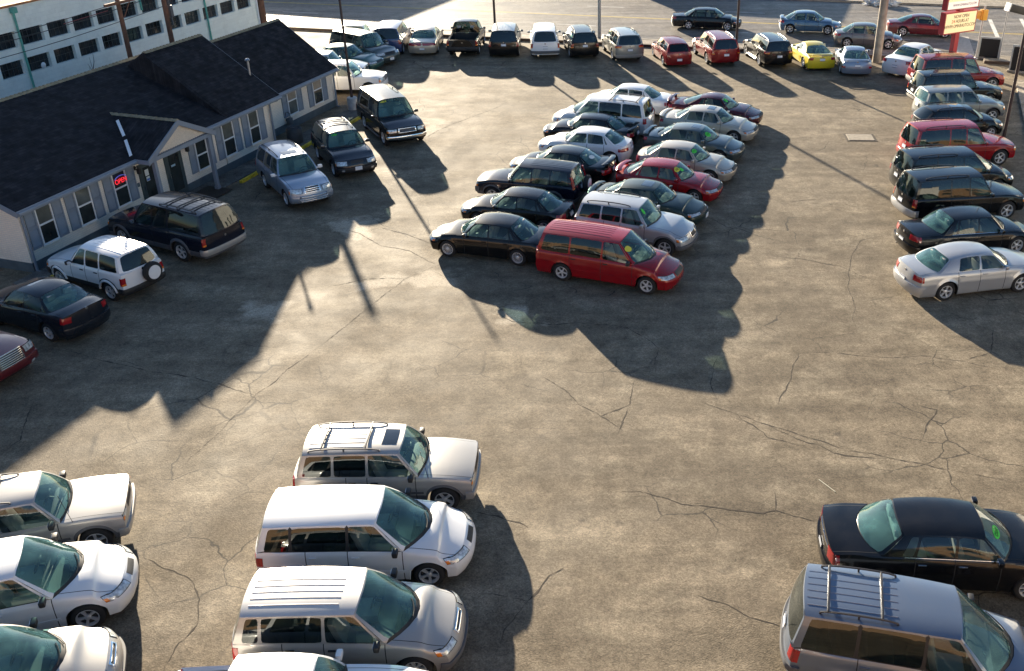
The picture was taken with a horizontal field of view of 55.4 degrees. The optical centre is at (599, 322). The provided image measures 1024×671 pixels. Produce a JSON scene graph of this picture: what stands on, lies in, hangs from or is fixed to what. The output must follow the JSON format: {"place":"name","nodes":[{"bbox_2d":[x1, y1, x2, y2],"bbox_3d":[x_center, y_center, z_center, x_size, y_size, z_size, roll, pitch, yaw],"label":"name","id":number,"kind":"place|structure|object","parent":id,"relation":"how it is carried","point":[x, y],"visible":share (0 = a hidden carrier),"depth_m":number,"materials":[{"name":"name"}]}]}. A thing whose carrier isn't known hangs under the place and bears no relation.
{"place":"outdoors","nodes":[
{"label":"outdoors","id":0,"kind":"place"},
{"bbox_2d":[0,331,37,381],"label":"car","id":1,"kind":"object","parent":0,"point":[18,353],"visible":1,"depth_m":27.46,"materials":[{"name":"red paint"}]},
{"bbox_2d":[0,0,260,98],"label":"factory building","id":2,"kind":"structure","parent":0,"point":[209,20],"depth_m":50.74,"materials":[{"name":"paint"}]},
{"bbox_2d":[0,32,15,50],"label":"window","id":3,"kind":"structure","parent":2,"relation":"in","point":[10,44],"depth_m":46.47,"materials":[{"name":"grey glass"}]},
{"bbox_2d":[0,60,22,78],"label":"window","id":4,"kind":"structure","parent":2,"relation":"in","point":[8,70],"depth_m":46.94,"materials":[{"name":"grey glass"}]},
{"bbox_2d":[20,25,42,44],"bbox_3d":[-28.001,-14.140,47.614,0.050,0.750,1.360,9,30,16],"label":"window","id":5,"kind":"structure","parent":2,"relation":"in","point":[36,37],"depth_m":47.69,"materials":[{"name":"grey glass"}]},
{"bbox_2d":[27,52,49,70],"bbox_3d":[-27.998,-12.984,48.241,0.050,0.720,1.360,9,30,16],"label":"window","id":6,"kind":"structure","parent":2,"relation":"in","point":[35,61],"depth_m":48.27,"materials":[{"name":"grey glass"}]},
{"bbox_2d":[46,19,67,36],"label":"window","id":7,"kind":"structure","parent":2,"relation":"in","point":[61,30],"depth_m":49.08,"materials":[{"name":"grey glass"}]},
{"bbox_2d":[53,45,73,62],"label":"window","id":8,"kind":"structure","parent":2,"relation":"in","point":[63,54],"depth_m":49.70,"materials":[{"name":"grey glass"}]},
{"bbox_2d":[72,13,91,30],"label":"window","id":9,"kind":"structure","parent":2,"relation":"in","point":[85,23],"depth_m":50.48,"materials":[{"name":"grey glass"}]},
{"bbox_2d":[78,39,97,55],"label":"window","id":10,"kind":"structure","parent":2,"relation":"in","point":[90,46],"depth_m":51.09,"materials":[{"name":"grey glass"}]},
{"bbox_2d":[96,7,113,23],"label":"window","id":11,"kind":"structure","parent":2,"relation":"in","point":[107,17],"depth_m":51.88,"materials":[{"name":"grey glass"}]},
{"bbox_2d":[102,32,119,48],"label":"window","id":12,"kind":"structure","parent":2,"relation":"in","point":[111,40],"depth_m":52.48,"materials":[{"name":"grey glass"}]},
{"bbox_2d":[284,23,659,43],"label":"sidewalk","id":13,"kind":"structure","parent":0,"point":[373,28],"depth_m":69.71,"materials":[{"name":"concrete"}]},
{"bbox_2d":[0,30,1023,670],"bbox_3d":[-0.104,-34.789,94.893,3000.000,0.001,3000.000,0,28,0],"label":"ground","id":14,"kind":"structure","parent":0,"point":[436,344],"depth_m":27.70,"materials":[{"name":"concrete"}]},
{"bbox_2d":[0,276,110,341],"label":"parked sedan","id":15,"kind":"object","parent":14,"relation":"on","point":[51,308],"visible":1,"depth_m":29.81,"materials":[{"name":"paint"}]},
{"bbox_2d":[0,617,126,670],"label":"parked minivan","id":16,"kind":"object","parent":14,"relation":"on","point":[76,648],"visible":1,"depth_m":17.89,"materials":[{"name":"grey paint"}]},
{"bbox_2d":[0,471,135,549],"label":"parked suv","id":17,"kind":"object","parent":14,"relation":"on","point":[101,508],"visible":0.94,"depth_m":21.19,"materials":[{"name":"grey paint"}]},
{"bbox_2d":[0,532,138,637],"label":"parked minivan","id":18,"kind":"object","parent":14,"relation":"on","point":[56,584],"visible":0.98,"depth_m":19.35,"materials":[{"name":"white paint"}]},
{"bbox_2d":[46,235,165,300],"bbox_3d":[-16.727,-2.014,32.781,4.314,1.697,2.062,13,31,24],"label":"parked suv","id":19,"kind":"object","parent":14,"relation":"on","point":[114,268],"visible":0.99,"depth_m":31.96,"materials":[{"name":"white paint"}]},
{"bbox_2d":[103,0,133,57],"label":"utility pole","id":20,"kind":"object","parent":14,"relation":"on","point":[117,3],"visible":0.59,"depth_m":47.66,"materials":[{"name":"brown wood"}]},
{"bbox_2d":[161,0,174,42],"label":"utility pole","id":21,"kind":"object","parent":14,"relation":"on","point":[168,12],"visible":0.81,"depth_m":50.49,"materials":[{"name":"brown wood"}]},
{"bbox_2d":[0,18,339,272],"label":"office building","id":22,"kind":"structure","parent":14,"relation":"on","point":[188,114],"depth_m":39.33,"materials":[{"name":"painted siding"},{"name":"shingle"},{"name":"slate paint"}]},
{"bbox_2d":[34,204,62,247],"bbox_3d":[-19.516,-3.498,34.213,0.105,1.525,0.820,9,30,16],"label":"window","id":23,"kind":"structure","parent":22,"relation":"in","point":[44,216],"depth_m":34.26,"materials":[{"name":"white"}]},
{"bbox_2d":[73,186,99,227],"bbox_3d":[-18.963,-4.320,35.725,0.105,1.525,0.840,9,30,16],"label":"window","id":24,"kind":"structure","parent":22,"relation":"in","point":[83,198],"depth_m":35.77,"materials":[{"name":"white"}]},
{"bbox_2d":[110,170,133,209],"bbox_3d":[-18.400,-5.175,37.289,0.105,1.515,0.820,9,30,16],"label":"window","id":25,"kind":"structure","parent":22,"relation":"in","point":[122,192],"depth_m":37.34,"materials":[{"name":"white"}]},
{"bbox_2d":[137,164,157,199],"bbox_3d":[-17.915,-5.475,38.767,0.130,1.960,1.000,9,30,16],"label":"door","id":26,"kind":"structure","parent":22,"relation":"in","point":[149,188],"depth_m":38.54,"materials":[{"name":"green"}]},
{"bbox_2d":[163,151,188,192],"bbox_3d":[-17.469,-6.146,40.002,0.130,1.960,1.020,9,30,16],"label":"door","id":27,"kind":"structure","parent":22,"relation":"in","point":[176,176],"depth_m":39.96,"materials":[{"name":"green"}]},
{"bbox_2d":[194,139,210,172],"bbox_3d":[-16.943,-7.169,41.355,0.105,1.375,0.840,9,30,16],"label":"window","id":28,"kind":"structure","parent":22,"relation":"in","point":[201,150],"depth_m":41.39,"materials":[{"name":"white"}]},
{"bbox_2d":[220,121,238,158],"bbox_3d":[-16.374,-8.097,42.863,0.105,1.545,0.880,9,30,16],"label":"window","id":29,"kind":"structure","parent":22,"relation":"in","point":[227,130],"depth_m":42.91,"materials":[{"name":"white"}]},
{"bbox_2d":[247,110,263,145],"bbox_3d":[-15.806,-8.934,44.424,0.105,1.545,0.840,9,30,16],"label":"window","id":30,"kind":"structure","parent":22,"relation":"in","point":[253,120],"depth_m":44.46,"materials":[{"name":"white"}]},
{"bbox_2d":[287,91,299,116],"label":"window","id":31,"kind":"structure","parent":22,"relation":"in","point":[292,101],"depth_m":48.62,"materials":[{"name":"white glass"}]},
{"bbox_2d":[312,79,324,106],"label":"window","id":32,"kind":"structure","parent":22,"relation":"in","point":[317,86],"depth_m":50.57,"materials":[{"name":"white glass"}]},
{"bbox_2d":[107,191,245,261],"bbox_3d":[-15.647,-3.722,35.620,5.255,1.987,2.332,13,31,24],"label":"parked suv","id":33,"kind":"object","parent":14,"relation":"on","point":[186,226],"visible":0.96,"depth_m":34.65,"materials":[{"name":"blue paint"}]},
{"bbox_2d":[12,110,357,284],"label":"walkway","id":34,"kind":"structure","parent":14,"relation":"on","point":[236,174],"depth_m":42.75,"materials":[{"name":"concrete"}]},
{"bbox_2d":[194,186,231,198],"bbox_3d":[-16.386,-5.408,40.676,1.240,0.018,1.500,9,30,16],"label":"door mat","id":35,"kind":"object","parent":34,"relation":"on","point":[211,191],"depth_m":40.85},
{"bbox_2d":[286,125,303,143],"bbox_3d":[-14.648,-9.017,46.566,0.740,0.743,0.740,9,30,16],"label":"air conditioner","id":36,"kind":"object","parent":34,"relation":"on","point":[294,134],"visible":0.98,"depth_m":46.32,"materials":[{"name":"grey plastic"}]},
{"bbox_2d":[255,139,332,206],"bbox_3d":[-12.805,-6.272,40.508,2.174,1.794,4.741,-19,34,-30],"label":"parked suv","id":37,"kind":"object","parent":14,"relation":"on","point":[289,172],"visible":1,"depth_m":40.05,"materials":[{"name":"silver paint"}]},
{"bbox_2d":[178,649,427,670],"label":"pickup truck","id":38,"kind":"object","parent":14,"relation":"on","point":[283,661],"visible":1,"depth_m":16.73,"materials":[{"name":"white paint"}]},
{"bbox_2d":[317,50,368,69],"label":"sedan","id":39,"kind":"object","parent":14,"relation":"on","point":[363,65],"visible":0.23,"depth_m":56.18,"materials":[{"name":"silver paint"}]},
{"bbox_2d":[311,117,376,176],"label":"parked suv","id":40,"kind":"object","parent":14,"relation":"on","point":[340,145],"visible":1,"depth_m":43.03,"materials":[{"name":"paint"}]},
{"bbox_2d":[338,0,356,109],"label":"light pole","id":41,"kind":"object","parent":14,"relation":"on","point":[351,101],"visible":0.93,"depth_m":50.76,"materials":[{"name":"metal"}]},
{"bbox_2d":[316,43,383,69],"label":"parked sedan","id":42,"kind":"object","parent":14,"relation":"on","point":[374,61],"visible":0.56,"depth_m":58.72,"materials":[{"name":"teal paint"}]},
{"bbox_2d":[232,566,468,670],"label":"parked minivan","id":43,"kind":"object","parent":14,"relation":"on","point":[355,615],"visible":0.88,"depth_m":18.06,"materials":[{"name":"grey paint"}]},
{"bbox_2d":[329,60,387,89],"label":"parked suv","id":44,"kind":"object","parent":14,"relation":"on","point":[360,77],"visible":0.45,"depth_m":53.91,"materials":[{"name":"white paint"}]},
{"bbox_2d":[329,27,399,62],"bbox_3d":[-14.829,-17.476,61.221,5.072,1.750,2.239,20,35,33],"label":"parked minivan","id":45,"kind":"object","parent":14,"relation":"on","point":[387,52],"visible":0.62,"depth_m":60.66,"materials":[{"name":"green paint"}]},
{"bbox_2d":[255,484,475,585],"bbox_3d":[-4.977,4.494,20.790,4.600,1.630,2.183,-1,28,-2],"label":"parked minivan","id":46,"kind":"object","parent":14,"relation":"on","point":[356,525],"visible":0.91,"depth_m":20.21,"materials":[{"name":"white paint"}]},
{"bbox_2d":[293,421,481,507],"bbox_3d":[-4.978,3.301,22.886,4.284,1.727,2.053,-1,28,-1],"label":"parked suv","id":47,"kind":"object","parent":14,"relation":"on","point":[446,470],"visible":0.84,"depth_m":22.34,"materials":[{"name":"grey paint"}]},
{"bbox_2d":[356,84,426,144],"bbox_3d":[-10.317,-10.295,47.713,2.332,1.982,5.275,-15,32,-25],"label":"parked suv","id":48,"kind":"object","parent":14,"relation":"on","point":[386,113],"visible":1,"depth_m":47.14,"materials":[{"name":"black paint"}]},
{"bbox_2d":[373,20,410,52],"bbox_3d":[-13.707,-19.066,64.147,2.295,1.750,4.826,-1,28,-1],"label":"parked minivan","id":49,"kind":"object","parent":14,"relation":"on","point":[396,34],"visible":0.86,"depth_m":62.23,"materials":[{"name":"blue paint"}]},
{"bbox_2d":[408,25,443,52],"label":"parked sedan","id":50,"kind":"object","parent":14,"relation":"on","point":[426,38],"visible":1,"depth_m":62.63,"materials":[{"name":"beige paint"}]},
{"bbox_2d":[446,18,485,53],"bbox_3d":[-8.727,-18.962,63.810,2.332,1.859,5.357,0,28,0],"label":"pickup truck","id":51,"kind":"object","parent":14,"relation":"on","point":[467,35],"visible":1,"depth_m":63.22,"materials":[{"name":"black paint"}]},
{"bbox_2d":[289,27,651,46],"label":"lot edging","id":52,"kind":"object","parent":14,"relation":"on","point":[444,35],"depth_m":69.06,"materials":[{"name":"grey concrete"}]},
{"bbox_2d":[429,212,545,265],"bbox_3d":[-3.872,-3.187,35.164,4.737,1.420,2.092,8,30,15],"label":"parked sedan","id":53,"kind":"object","parent":14,"relation":"on","point":[502,235],"visible":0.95,"depth_m":34.66,"materials":[{"name":"black paint"}]},
{"bbox_2d":[488,22,522,55],"bbox_3d":[-6.146,-18.706,63.433,2.295,1.756,4.826,-1,28,-2],"label":"parked minivan","id":54,"kind":"object","parent":14,"relation":"on","point":[505,38],"visible":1,"depth_m":61.46,"materials":[{"name":"black paint"}]},
{"bbox_2d":[9,101,1014,667],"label":"pavement cracks","id":55,"kind":"object","parent":14,"relation":"on","point":[585,407],"visible":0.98,"depth_m":25.77,"materials":[{"name":"brown asphalt"}]},
{"bbox_2d":[460,186,574,225],"bbox_3d":[-3.176,-4.481,37.546,4.537,1.419,2.038,8,30,15],"label":"parked sedan","id":56,"kind":"object","parent":14,"relation":"on","point":[532,205],"visible":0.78,"depth_m":37.10,"materials":[{"name":"black paint"}]},
{"bbox_2d":[475,158,591,202],"bbox_3d":[-2.717,-5.826,39.758,4.801,1.681,2.100,8,30,15],"label":"parked suv","id":57,"kind":"object","parent":14,"relation":"on","point":[558,178],"visible":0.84,"depth_m":39.31,"materials":[{"name":"black paint"}]},
{"bbox_2d":[527,22,560,55],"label":"parked suv","id":58,"kind":"object","parent":14,"relation":"on","point":[544,38],"visible":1,"depth_m":61.06,"materials":[{"name":"white paint"}]},
{"bbox_2d":[509,144,616,182],"bbox_3d":[-1.583,-6.928,42.069,4.737,1.400,2.083,8,30,15],"label":"parked sedan","id":59,"kind":"object","parent":14,"relation":"on","point":[597,167],"visible":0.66,"depth_m":41.49,"materials":[{"name":"black paint"}]},
{"bbox_2d":[562,24,598,56],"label":"parked suv","id":60,"kind":"object","parent":14,"relation":"on","point":[580,40],"visible":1,"depth_m":60.95,"materials":[{"name":"black paint"}]},
{"bbox_2d":[538,126,633,161],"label":"parked sedan","id":61,"kind":"object","parent":14,"relation":"on","point":[598,140],"visible":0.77,"depth_m":43.97,"materials":[{"name":"white paint"}]},
{"bbox_2d":[543,112,639,144],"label":"parked sedan","id":62,"kind":"object","parent":14,"relation":"on","point":[631,130],"visible":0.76,"depth_m":46.07,"materials":[{"name":"black paint"}]},
{"bbox_2d":[552,93,654,134],"bbox_3d":[0.184,-10.388,48.011,5.122,1.805,2.295,8,30,15],"label":"parked minivan","id":63,"kind":"object","parent":14,"relation":"on","point":[632,108],"visible":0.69,"depth_m":47.04,"materials":[{"name":"white paint"}]},
{"bbox_2d":[536,219,683,293],"bbox_3d":[0.378,-2.329,33.237,5.132,1.727,2.174,10,30,18],"label":"parked minivan","id":64,"kind":"object","parent":14,"relation":"on","point":[566,249],"visible":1,"depth_m":32.72,"materials":[{"name":"red paint"}]},
{"bbox_2d":[601,27,643,59],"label":"parked suv","id":65,"kind":"object","parent":14,"relation":"on","point":[622,42],"visible":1,"depth_m":60.38,"materials":[{"name":"silver paint"}]},
{"bbox_2d":[585,83,670,114],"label":"parked sedan","id":66,"kind":"object","parent":14,"relation":"on","point":[659,100],"visible":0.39,"depth_m":50.53,"materials":[{"name":"white paint"}]},
{"bbox_2d":[574,190,697,254],"bbox_3d":[1.386,-3.724,35.795,4.572,1.734,2.165,10,30,18],"label":"parked suv","id":67,"kind":"object","parent":14,"relation":"on","point":[670,233],"visible":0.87,"depth_m":35.22,"materials":[{"name":"silver paint"}]},
{"bbox_2d":[588,178,707,224],"bbox_3d":[1.917,-4.817,38.154,4.870,1.404,2.092,10,30,18],"label":"parked sedan","id":68,"kind":"object","parent":14,"relation":"on","point":[692,208],"visible":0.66,"depth_m":37.68,"materials":[{"name":"green paint"}]},
{"bbox_2d":[616,157,722,200],"bbox_3d":[2.915,-6.007,40.325,4.537,1.420,2.020,10,30,18],"label":"parked sedan","id":69,"kind":"object","parent":14,"relation":"on","point":[698,185],"visible":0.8,"depth_m":39.84,"materials":[{"name":"red paint"}]},
{"bbox_2d":[651,36,691,65],"bbox_3d":[4.512,-17.229,60.922,2.020,1.499,4.341,-5,29,-10],"label":"parked hatchback","id":70,"kind":"object","parent":14,"relation":"on","point":[671,50],"visible":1,"depth_m":59.30,"materials":[{"name":"red paint"}]},
{"bbox_2d":[636,140,736,180],"bbox_3d":[3.812,-7.121,42.373,4.487,1.420,2.020,10,30,18],"label":"parked sedan","id":71,"kind":"object","parent":14,"relation":"on","point":[722,167],"visible":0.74,"depth_m":41.88,"materials":[{"name":"beige paint"}]},
{"bbox_2d":[642,122,744,160],"bbox_3d":[4.368,-8.426,44.795,4.787,1.403,2.092,10,30,18],"label":"parked sedan","id":72,"kind":"object","parent":14,"relation":"on","point":[730,147],"visible":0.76,"depth_m":44.36,"materials":[{"name":"green paint"}]},
{"bbox_2d":[659,104,758,140],"bbox_3d":[5.343,-9.811,47.322,4.887,1.423,2.110,10,30,18],"label":"parked sedan","id":73,"kind":"object","parent":14,"relation":"on","point":[738,127],"visible":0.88,"depth_m":46.81,"materials":[{"name":"beige paint"}]},
{"bbox_2d":[667,92,762,123],"bbox_3d":[5.906,-10.967,49.473,4.945,1.399,2.137,10,30,18],"label":"parked coupe","id":74,"kind":"object","parent":14,"relation":"on","point":[750,112],"visible":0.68,"depth_m":49.09,"materials":[{"name":"paint"}]},
{"bbox_2d":[692,30,739,63],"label":"parked suv","id":75,"kind":"object","parent":14,"relation":"on","point":[716,46],"visible":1,"depth_m":59.36,"materials":[{"name":"red paint"}]},
{"bbox_2d":[743,32,792,65],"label":"parked suv","id":76,"kind":"object","parent":14,"relation":"on","point":[770,48],"visible":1,"depth_m":58.95,"materials":[{"name":"black paint"}]},
{"bbox_2d":[791,41,834,67],"bbox_3d":[13.211,-16.837,60.309,2.110,1.349,4.636,-3,29,-5],"label":"parked coupe","id":77,"kind":"object","parent":14,"relation":"on","point":[811,54],"visible":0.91,"depth_m":59.11,"materials":[{"name":"yellow paint"}]},
{"bbox_2d":[835,46,871,73],"bbox_3d":[15.479,-16.176,59.066,2.119,1.359,4.589,3,29,5],"label":"parked coupe","id":78,"kind":"object","parent":14,"relation":"on","point":[852,59],"visible":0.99,"depth_m":57.70,"materials":[{"name":"silver paint"}]},
{"bbox_2d":[843,133,877,141],"bbox_3d":[12.753,-9.032,47.305,1.480,0.030,1.200,1,29,3],"label":"utility cover","id":79,"kind":"object","parent":14,"relation":"on","point":[861,137],"visible":1,"depth_m":47.23,"materials":[{"name":"concrete"}]},
{"bbox_2d":[872,0,888,62],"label":"timber pole","id":80,"kind":"object","parent":14,"relation":"on","point":[880,33],"visible":1,"depth_m":59.66,"materials":[{"name":"brown wood"}]},
{"bbox_2d":[799,0,1004,7],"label":"kerb","id":81,"kind":"structure","parent":14,"relation":"on","point":[915,3],"depth_m":77.39,"materials":[{"name":"concrete"}]},
{"bbox_2d":[780,563,1023,670],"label":"parked minivan","id":82,"kind":"object","parent":14,"relation":"on","point":[840,618],"visible":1,"depth_m":17.58,"materials":[{"name":"silver grey car paint"},{"name":"glass"}]},
{"bbox_2d":[882,42,943,75],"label":"parked sedan","id":83,"kind":"object","parent":14,"relation":"on","point":[898,62],"visible":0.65,"depth_m":57.54,"materials":[{"name":"white paint"}]},
{"bbox_2d":[816,496,1023,600],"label":"parked sedan","id":84,"kind":"object","parent":14,"relation":"on","point":[965,545],"visible":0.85,"depth_m":20.11,"materials":[{"name":"black paint"}]},
{"bbox_2d":[888,144,1013,185],"bbox_3d":[14.885,-6.458,40.693,5.122,1.799,2.295,-4,29,-8],"label":"parked minivan","id":85,"kind":"object","parent":14,"relation":"on","point":[907,158],"visible":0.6,"depth_m":40.11,"materials":[{"name":"black paint"}]},
{"bbox_2d":[905,67,1001,99],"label":"parked suv","id":86,"kind":"object","parent":14,"relation":"on","point":[931,76],"visible":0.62,"depth_m":51.39,"materials":[{"name":"black paint"}]},
{"bbox_2d":[905,51,1004,85],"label":"parked suv","id":87,"kind":"object","parent":14,"relation":"on","point":[949,59],"visible":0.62,"depth_m":54.12,"materials":[{"name":"red paint"}]},
{"bbox_2d":[896,117,1015,164],"bbox_3d":[16.148,-8.176,43.743,5.154,1.903,2.267,-4,29,-8],"label":"parked suv","id":88,"kind":"object","parent":14,"relation":"on","point":[996,149],"visible":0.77,"depth_m":43.10,"materials":[{"name":"red paint"}]},
{"bbox_2d":[910,101,1002,133],"bbox_3d":[17.510,-9.905,47.291,4.441,1.553,2.056,-4,29,-7],"label":"parked wagon","id":89,"kind":"object","parent":14,"relation":"on","point":[983,122],"visible":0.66,"depth_m":46.73,"materials":[{"name":"black paint"}]},
{"bbox_2d":[891,165,1023,218],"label":"parked suv","id":90,"kind":"object","parent":14,"relation":"on","point":[920,192],"visible":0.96,"depth_m":37.41,"materials":[{"name":"black paint"}]},
{"bbox_2d":[893,241,1023,300],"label":"parked sedan","id":91,"kind":"object","parent":14,"relation":"on","point":[946,271],"visible":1,"depth_m":31.98,"materials":[{"name":"silver paint"}]},
{"bbox_2d":[893,205,1023,253],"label":"parked sedan","id":92,"kind":"object","parent":14,"relation":"on","point":[975,223],"visible":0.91,"depth_m":34.88,"materials":[{"name":"black paint"}]},
{"bbox_2d":[912,84,1004,117],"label":"parked suv","id":93,"kind":"object","parent":14,"relation":"on","point":[991,106],"visible":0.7,"depth_m":49.17,"materials":[{"name":"green paint"}]},
{"bbox_2d":[938,0,979,51],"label":"dealer sign","id":94,"kind":"object","parent":14,"relation":"on","point":[962,17],"visible":1,"depth_m":58.24,"materials":[{"name":"red"}]},
{"bbox_2d":[974,6,988,58],"bbox_3d":[23.566,-18.067,60.526,1.040,3.250,0.340,-10,30,-17],"label":"traffic signal","id":95,"kind":"object","parent":14,"relation":"on","point":[982,14],"visible":0.79,"depth_m":60.02,"materials":[{"name":"orange"}]},
{"bbox_2d":[977,36,1001,58],"bbox_3d":[24.628,-17.291,61.081,1.400,1.350,0.440,11,30,19],"label":"notice board","id":96,"kind":"object","parent":14,"relation":"on","point":[989,46],"visible":0.89,"depth_m":61.03,"materials":[{"name":"black"}]},
{"bbox_2d":[998,2,1023,59],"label":"floodlight","id":97,"kind":"object","parent":14,"relation":"on","point":[1013,8],"visible":0.94,"depth_m":59.25,"materials":[{"name":"grey metal"}]},
{"bbox_2d":[1002,32,1023,137],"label":"light pole","id":98,"kind":"object","parent":14,"relation":"on","point":[1013,91],"visible":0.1,"depth_m":44.93,"materials":[{"name":"grey metal"}]},
{"bbox_2d":[1007,44,1023,73],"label":"notice board","id":99,"kind":"object","parent":14,"relation":"on","point":[1014,58],"visible":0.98,"depth_m":58.08,"materials":[{"name":"black plastic"}]},
{"bbox_2d":[264,0,1023,55],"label":"road","id":100,"kind":"structure","parent":0,"point":[844,14],"depth_m":74.18,"materials":[{"name":"grey asphalt"}]},
{"bbox_2d":[671,7,741,30],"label":"passing car","id":101,"kind":"object","parent":100,"relation":"on","point":[707,18],"visible":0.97,"depth_m":68.94,"materials":[{"name":"black paint"}]},
{"bbox_2d":[779,10,841,34],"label":"passing car","id":102,"kind":"object","parent":100,"relation":"on","point":[806,22],"visible":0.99,"depth_m":67.68,"materials":[{"name":"blue paint"}]},
{"bbox_2d":[833,22,902,48],"bbox_3d":[17.885,-19.146,64.403,4.537,1.480,2.065,6,29,11],"label":"passing car","id":103,"kind":"object","parent":100,"relation":"on","point":[847,36],"visible":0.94,"depth_m":63.88,"materials":[{"name":"grey paint"}]},
{"bbox_2d":[886,13,951,37],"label":"passing car","id":104,"kind":"object","parent":100,"relation":"on","point":[910,24],"visible":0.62,"depth_m":66.88,"materials":[{"name":"red paint"}]},
{"bbox_2d":[957,36,974,54],"bbox_3d":[24.311,-18.583,64.865,1.500,0.001,5.400,9,30,16],"label":"driveway apron","id":105,"kind":"object","parent":100,"relation":"on","point":[964,45],"visible":0.6,"depth_m":64.42,"materials":[{"name":"concrete"}]},
{"bbox_2d":[896,0,1023,6],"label":"sidewalk","id":106,"kind":"structure","parent":0,"point":[1000,2],"depth_m":77.81,"materials":[{"name":"concrete"}]},
{"bbox_2d":[1016,79,1023,121],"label":"side sidewalk","id":107,"kind":"structure","parent":0,"point":[1020,87],"depth_m":53.88,"materials":[{"name":"concrete"}]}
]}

